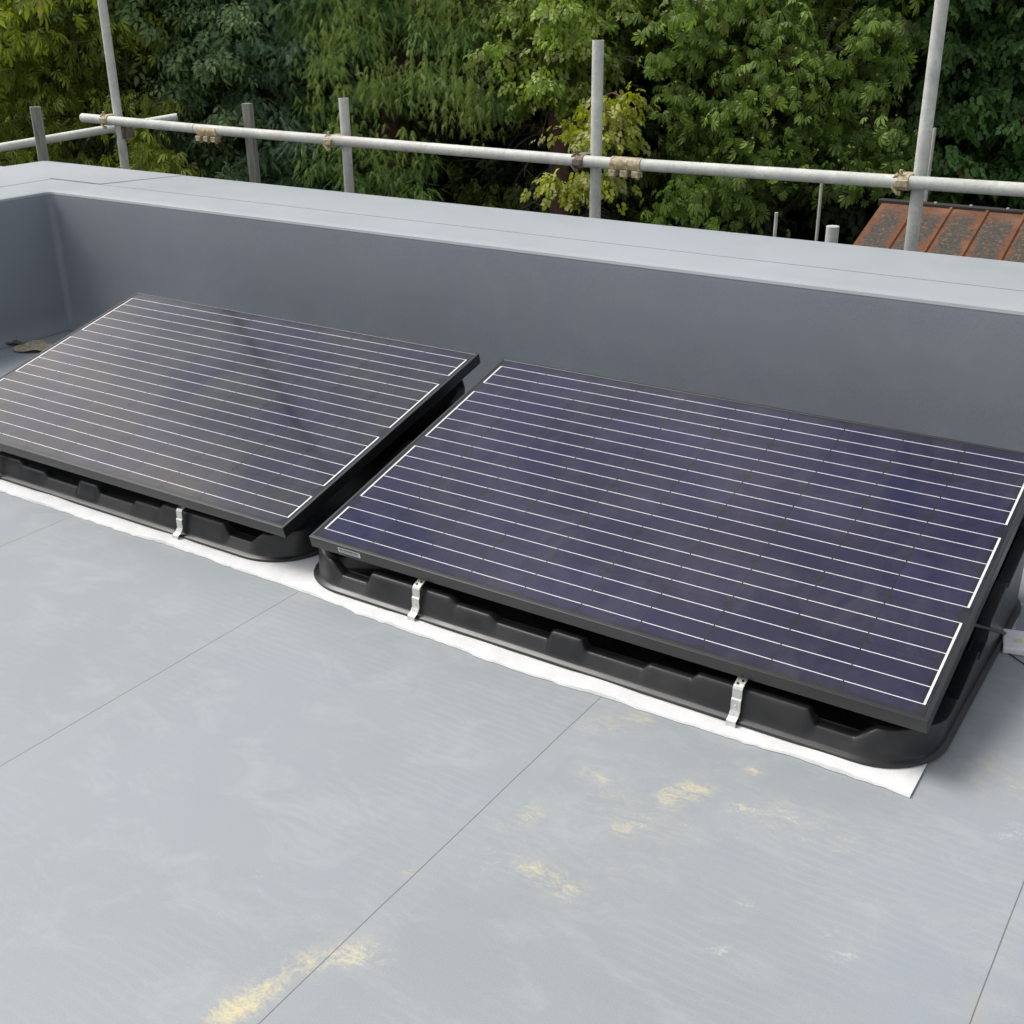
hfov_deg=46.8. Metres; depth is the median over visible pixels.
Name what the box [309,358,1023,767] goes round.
solar panel
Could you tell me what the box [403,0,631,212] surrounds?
woodland tree
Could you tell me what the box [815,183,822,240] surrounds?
metal post
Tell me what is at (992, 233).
metal shed
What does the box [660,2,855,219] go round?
woodland tree
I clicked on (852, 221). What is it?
undergrowth
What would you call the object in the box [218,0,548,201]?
cypress tree
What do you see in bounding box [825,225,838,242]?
scaffold tube
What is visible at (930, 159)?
metal post
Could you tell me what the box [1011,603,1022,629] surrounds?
sealant smear
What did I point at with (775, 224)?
metal post
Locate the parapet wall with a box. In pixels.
[0,161,1023,451]
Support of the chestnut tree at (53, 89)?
on the ground
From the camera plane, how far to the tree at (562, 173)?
17.16 m
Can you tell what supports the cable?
attached to the solar panel at (835, 586)
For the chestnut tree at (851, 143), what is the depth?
16.28 m
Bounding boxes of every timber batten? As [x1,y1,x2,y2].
[29,106,49,160]
[241,103,260,182]
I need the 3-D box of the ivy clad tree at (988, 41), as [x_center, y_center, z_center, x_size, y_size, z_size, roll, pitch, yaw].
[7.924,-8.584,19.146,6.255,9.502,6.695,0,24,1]
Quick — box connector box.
[1002,629,1023,655]
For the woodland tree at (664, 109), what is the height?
11.217 m
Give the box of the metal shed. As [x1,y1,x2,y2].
[853,198,1023,262]
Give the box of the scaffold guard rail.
[0,0,1023,251]
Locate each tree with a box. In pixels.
[0,0,260,178]
[1,5,233,162]
[44,0,380,184]
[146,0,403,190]
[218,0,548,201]
[232,0,422,194]
[371,32,521,203]
[387,0,772,219]
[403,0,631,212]
[449,2,657,219]
[587,0,1003,237]
[602,13,779,207]
[606,75,660,114]
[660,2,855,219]
[780,11,1007,234]
[803,0,1023,209]
[965,63,1023,209]
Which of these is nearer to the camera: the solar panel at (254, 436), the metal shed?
the solar panel at (254, 436)
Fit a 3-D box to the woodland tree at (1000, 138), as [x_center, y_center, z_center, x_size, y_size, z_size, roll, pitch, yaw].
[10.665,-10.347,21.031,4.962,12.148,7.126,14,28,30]
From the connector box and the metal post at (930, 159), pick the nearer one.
the connector box
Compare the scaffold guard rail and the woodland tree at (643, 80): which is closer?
the scaffold guard rail
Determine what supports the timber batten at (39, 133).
on the ground
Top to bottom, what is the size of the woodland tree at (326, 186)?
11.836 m
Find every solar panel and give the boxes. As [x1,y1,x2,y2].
[0,292,480,561]
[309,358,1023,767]
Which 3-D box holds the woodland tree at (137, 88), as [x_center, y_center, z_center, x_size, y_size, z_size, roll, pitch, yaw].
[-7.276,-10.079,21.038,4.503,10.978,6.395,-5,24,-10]
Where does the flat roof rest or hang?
on the building body
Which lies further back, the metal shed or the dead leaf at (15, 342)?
the metal shed
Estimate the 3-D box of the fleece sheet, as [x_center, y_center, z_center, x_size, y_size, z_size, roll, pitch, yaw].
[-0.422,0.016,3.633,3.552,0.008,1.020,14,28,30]
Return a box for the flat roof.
[0,330,1023,1023]
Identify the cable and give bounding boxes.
[975,623,1006,634]
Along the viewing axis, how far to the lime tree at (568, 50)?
16.39 m
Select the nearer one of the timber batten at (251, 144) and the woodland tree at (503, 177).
the timber batten at (251, 144)
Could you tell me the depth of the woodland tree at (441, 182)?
22.24 m
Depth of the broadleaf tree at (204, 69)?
17.02 m
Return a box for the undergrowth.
[327,170,1023,244]
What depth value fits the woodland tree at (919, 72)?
21.28 m
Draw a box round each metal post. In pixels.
[773,212,777,236]
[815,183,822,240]
[924,128,936,201]
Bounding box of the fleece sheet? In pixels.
[0,479,926,797]
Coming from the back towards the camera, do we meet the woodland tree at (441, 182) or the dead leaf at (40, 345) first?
the woodland tree at (441, 182)
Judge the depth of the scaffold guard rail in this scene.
4.94 m
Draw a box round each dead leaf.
[5,340,20,344]
[13,340,52,351]
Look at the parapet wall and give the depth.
4.26 m
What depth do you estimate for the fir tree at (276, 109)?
17.17 m

